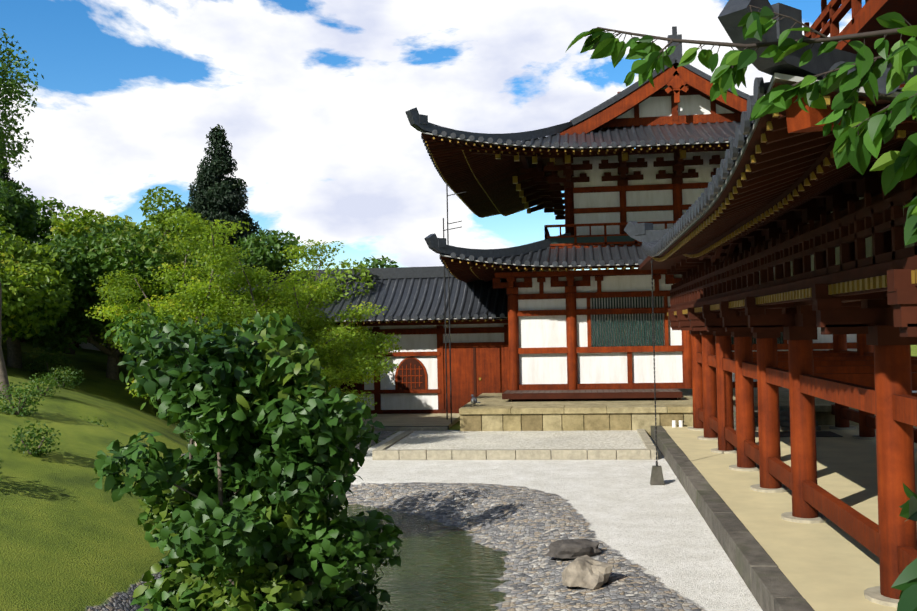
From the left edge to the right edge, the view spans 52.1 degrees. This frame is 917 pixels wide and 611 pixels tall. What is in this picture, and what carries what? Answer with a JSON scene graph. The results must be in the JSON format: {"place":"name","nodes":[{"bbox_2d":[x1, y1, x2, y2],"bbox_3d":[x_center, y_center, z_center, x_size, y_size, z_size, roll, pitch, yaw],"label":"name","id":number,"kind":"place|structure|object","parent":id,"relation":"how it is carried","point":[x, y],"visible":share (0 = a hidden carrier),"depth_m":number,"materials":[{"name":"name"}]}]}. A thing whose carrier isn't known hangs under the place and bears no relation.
{"place":"outdoors","nodes":[
{"label":"outdoors","id":0,"kind":"place"},
{"bbox_2d":[329,504,508,610],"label":"pond water","id":1,"kind":"structure","parent":0,"point":[447,568],"depth_m":15.47,"materials":[{"name":"green liquid"}]},
{"bbox_2d":[0,0,864,270],"label":"sky","id":2,"kind":"structure","parent":0,"point":[311,99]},
{"bbox_2d":[0,338,916,610],"bbox_3d":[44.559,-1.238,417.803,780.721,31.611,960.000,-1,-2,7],"label":"ground","id":3,"kind":"structure","parent":0,"point":[72,536],"depth_m":16.30,"materials":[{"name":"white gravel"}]},
{"bbox_2d":[0,381,44,416],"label":"shrub","id":4,"kind":"object","parent":3,"relation":"on","point":[29,401],"visible":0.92,"depth_m":17.59,"materials":[{"name":"green plant"}]},
{"bbox_2d":[7,418,62,456],"bbox_3d":[-6.963,2.192,15.393,0.838,0.690,0.764,-1,-2,7],"label":"shrub","id":5,"kind":"object","parent":3,"relation":"on","point":[34,453],"visible":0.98,"depth_m":15.32,"materials":[{"name":"green plant"}]},
{"bbox_2d":[0,214,77,341],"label":"tree","id":6,"kind":"object","parent":3,"relation":"on","point":[23,260],"visible":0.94,"depth_m":29.53,"materials":[{"name":"green plant"}]},
{"bbox_2d":[28,373,60,397],"bbox_3d":[-11.129,2.144,24.999,0.878,0.758,1.070,-1,-2,7],"label":"shrub","id":7,"kind":"object","parent":3,"relation":"on","point":[42,383],"visible":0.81,"depth_m":25.03,"materials":[{"name":"green plant"}]},
{"bbox_2d":[21,349,72,375],"bbox_3d":[-14.132,2.023,32.371,1.492,1.068,1.558,-1,-2,7],"label":"shrub","id":8,"kind":"object","parent":3,"relation":"on","point":[44,367],"visible":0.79,"depth_m":32.16,"materials":[{"name":"green plant"}]},
{"bbox_2d":[15,195,83,251],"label":"tree","id":9,"kind":"object","parent":3,"relation":"on","point":[43,232],"visible":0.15,"depth_m":49.96,"materials":[{"name":"green plant"}]},
{"bbox_2d":[0,179,116,341],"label":"tree","id":10,"kind":"object","parent":3,"relation":"on","point":[17,215],"visible":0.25,"depth_m":31.99,"materials":[{"name":"green plant"}]},
{"bbox_2d":[46,365,85,388],"bbox_3d":[-12.047,2.201,28.763,1.147,0.762,0.992,-1,-2,7],"label":"shrub","id":11,"kind":"object","parent":3,"relation":"on","point":[66,377],"visible":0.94,"depth_m":28.65,"materials":[{"name":"green plant"}]},
{"bbox_2d":[18,206,119,248],"bbox_3d":[-16.273,-1.667,40.887,9.720,4.518,10.683,-1,-2,7],"label":"tree","id":12,"kind":"object","parent":3,"relation":"on","point":[66,227],"depth_m":38.30,"materials":[{"name":"green plant"}]},
{"bbox_2d":[80,416,112,429],"bbox_3d":[-8.665,2.976,22.076,1.044,0.762,1.138,-1,-2,7],"label":"shrub","id":13,"kind":"object","parent":3,"relation":"on","point":[98,423],"visible":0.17,"depth_m":22.26,"materials":[{"name":"green plant"}]},
{"bbox_2d":[17,220,246,352],"bbox_3d":[-12.123,-0.772,34.984,9.236,4.936,7.840,-1,-2,7],"label":"tree","id":14,"kind":"object","parent":3,"relation":"on","point":[125,248],"visible":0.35,"depth_m":32.30,"materials":[{"name":"green plant"}]},
{"bbox_2d":[106,186,203,244],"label":"tree","id":15,"kind":"object","parent":3,"relation":"on","point":[155,219],"visible":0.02,"depth_m":47.79,"materials":[{"name":"green plant"}]},
{"bbox_2d":[183,429,194,444],"bbox_3d":[-7.680,3.803,27.552,0.952,0.855,1.083,-1,-2,7],"label":"shrub","id":16,"kind":"object","parent":3,"relation":"on","point":[187,433],"visible":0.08,"depth_m":27.39,"materials":[{"name":"green plant"}]},
{"bbox_2d":[85,208,295,398],"bbox_3d":[-8.498,-0.123,30.526,6.935,6.099,6.419,-1,-2,-13],"label":"maple tree","id":17,"kind":"object","parent":3,"relation":"on","point":[120,292],"visible":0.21,"depth_m":29.09,"materials":[{"name":"green plant"}]},
{"bbox_2d":[180,124,261,268],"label":"cedar tree","id":18,"kind":"object","parent":3,"relation":"on","point":[213,195],"visible":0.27,"depth_m":49.89,"materials":[{"name":"green plant"}]},
{"bbox_2d":[89,312,403,610],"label":"camellia shrub","id":19,"kind":"object","parent":3,"relation":"on","point":[243,401],"visible":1,"depth_m":6.89,"materials":[{"name":"green plant"}]},
{"bbox_2d":[190,229,324,302],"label":"tree","id":20,"kind":"object","parent":3,"relation":"on","point":[260,247],"visible":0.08,"depth_m":42.53,"materials":[{"name":"green plant"}]},
{"bbox_2d":[223,290,327,354],"bbox_3d":[-8.498,1.476,37.407,7.311,4.392,6.816,-1,-2,7],"label":"tree","id":21,"kind":"object","parent":3,"relation":"on","point":[257,304],"depth_m":35.71,"materials":[{"name":"green plant"}]},
{"bbox_2d":[177,231,401,408],"bbox_3d":[-5.870,0.616,30.479,7.786,6.120,5.985,-2,-2,35],"label":"maple tree","id":22,"kind":"object","parent":3,"relation":"on","point":[332,373],"visible":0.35,"depth_m":30.15,"materials":[{"name":"green plant"}]},
{"bbox_2d":[305,258,382,372],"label":"tree","id":23,"kind":"object","parent":3,"relation":"on","point":[338,275],"visible":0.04,"depth_m":41.47,"materials":[{"name":"green plant"}]},
{"bbox_2d":[352,255,398,268],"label":"tree","id":24,"kind":"object","parent":3,"relation":"on","point":[377,263],"depth_m":46.35,"materials":[{"name":"green plant"}]},
{"bbox_2d":[362,413,459,429],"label":"stone plinth","id":25,"kind":"structure","parent":3,"relation":"on","point":[418,420],"depth_m":37.45,"materials":[{"name":"stone"}]},
{"bbox_2d":[21,64,873,413],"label":"temple building","id":26,"kind":"structure","parent":25,"relation":"on","point":[573,336],"depth_m":37.98,"materials":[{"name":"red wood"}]},
{"bbox_2d":[0,5,916,610],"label":"tree trunks","id":27,"kind":"object","parent":3,"relation":"on","point":[14,355],"visible":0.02,"depth_m":7.62,"materials":[{"name":"brown plant"}]},
{"bbox_2d":[0,152,22,239],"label":"cedar tree","id":28,"kind":"object","parent":27,"relation":"attached to","point":[3,172],"depth_m":64.76,"materials":[{"name":"green plant"}]},
{"bbox_2d":[0,28,43,282],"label":"tree","id":29,"kind":"object","parent":27,"relation":"attached to","point":[11,84],"visible":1,"depth_m":21.55,"materials":[{"name":"green plant"}]},
{"bbox_2d":[105,303,289,415],"bbox_3d":[-4.288,0.894,15.869,3.159,1.890,3.850,-1,-2,-21],"label":"pruned tree","id":30,"kind":"object","parent":27,"relation":"attached to","point":[141,332],"visible":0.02,"depth_m":15.38,"materials":[{"name":"green plant"}]},
{"bbox_2d":[566,6,916,245],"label":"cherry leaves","id":31,"kind":"object","parent":27,"relation":"attached to","point":[854,148],"visible":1,"depth_m":2.62,"materials":[{"name":"green plant"}]},
{"bbox_2d":[891,483,916,610],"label":"leaves","id":32,"kind":"object","parent":27,"relation":"attached to","point":[905,582],"visible":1,"depth_m":2.20,"materials":[{"name":"green plant"}]},
{"bbox_2d":[370,427,657,459],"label":"stone terrace","id":33,"kind":"structure","parent":3,"relation":"on","point":[427,443],"depth_m":28.00,"materials":[{"name":"stone"}]},
{"bbox_2d":[443,183,664,484],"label":"fittings","id":34,"kind":"object","parent":3,"relation":"on","point":[656,478],"visible":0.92,"depth_m":36.05,"materials":[{"name":"metal"}]},
{"bbox_2d":[545,539,600,557],"bbox_3d":[1.883,3.991,15.451,0.924,0.239,0.566,-1,-2,7],"label":"dark rock","id":35,"kind":"object","parent":3,"relation":"on","point":[569,548],"visible":0.96,"depth_m":15.31,"materials":[{"name":"grey stone"}]},
{"bbox_2d":[562,555,613,588],"bbox_3d":[1.893,3.884,13.764,0.769,0.366,0.701,-1,-2,7],"label":"rock","id":36,"kind":"object","parent":3,"relation":"on","point":[586,571],"visible":1,"depth_m":13.59,"materials":[{"name":"beige stone"}]},
{"bbox_2d":[459,387,858,436],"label":"stone platform","id":37,"kind":"structure","parent":3,"relation":"on","point":[493,412],"depth_m":31.92,"materials":[{"name":"stone"}]},
{"bbox_2d":[651,425,916,610],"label":"corridor floor","id":38,"kind":"structure","parent":3,"relation":"on","point":[778,562],"depth_m":15.88,"materials":[{"name":"stone"}]},
{"bbox_2d":[639,0,916,607],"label":"wing corridor","id":39,"kind":"object","parent":38,"relation":"on","point":[839,262],"visible":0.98,"depth_m":14.31,"materials":[{"name":"red wood"}]},
{"bbox_2d":[215,0,916,323],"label":"tiled roofs","id":40,"kind":"structure","parent":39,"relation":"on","point":[770,169],"depth_m":34.44,"materials":[{"name":"grey tile"}]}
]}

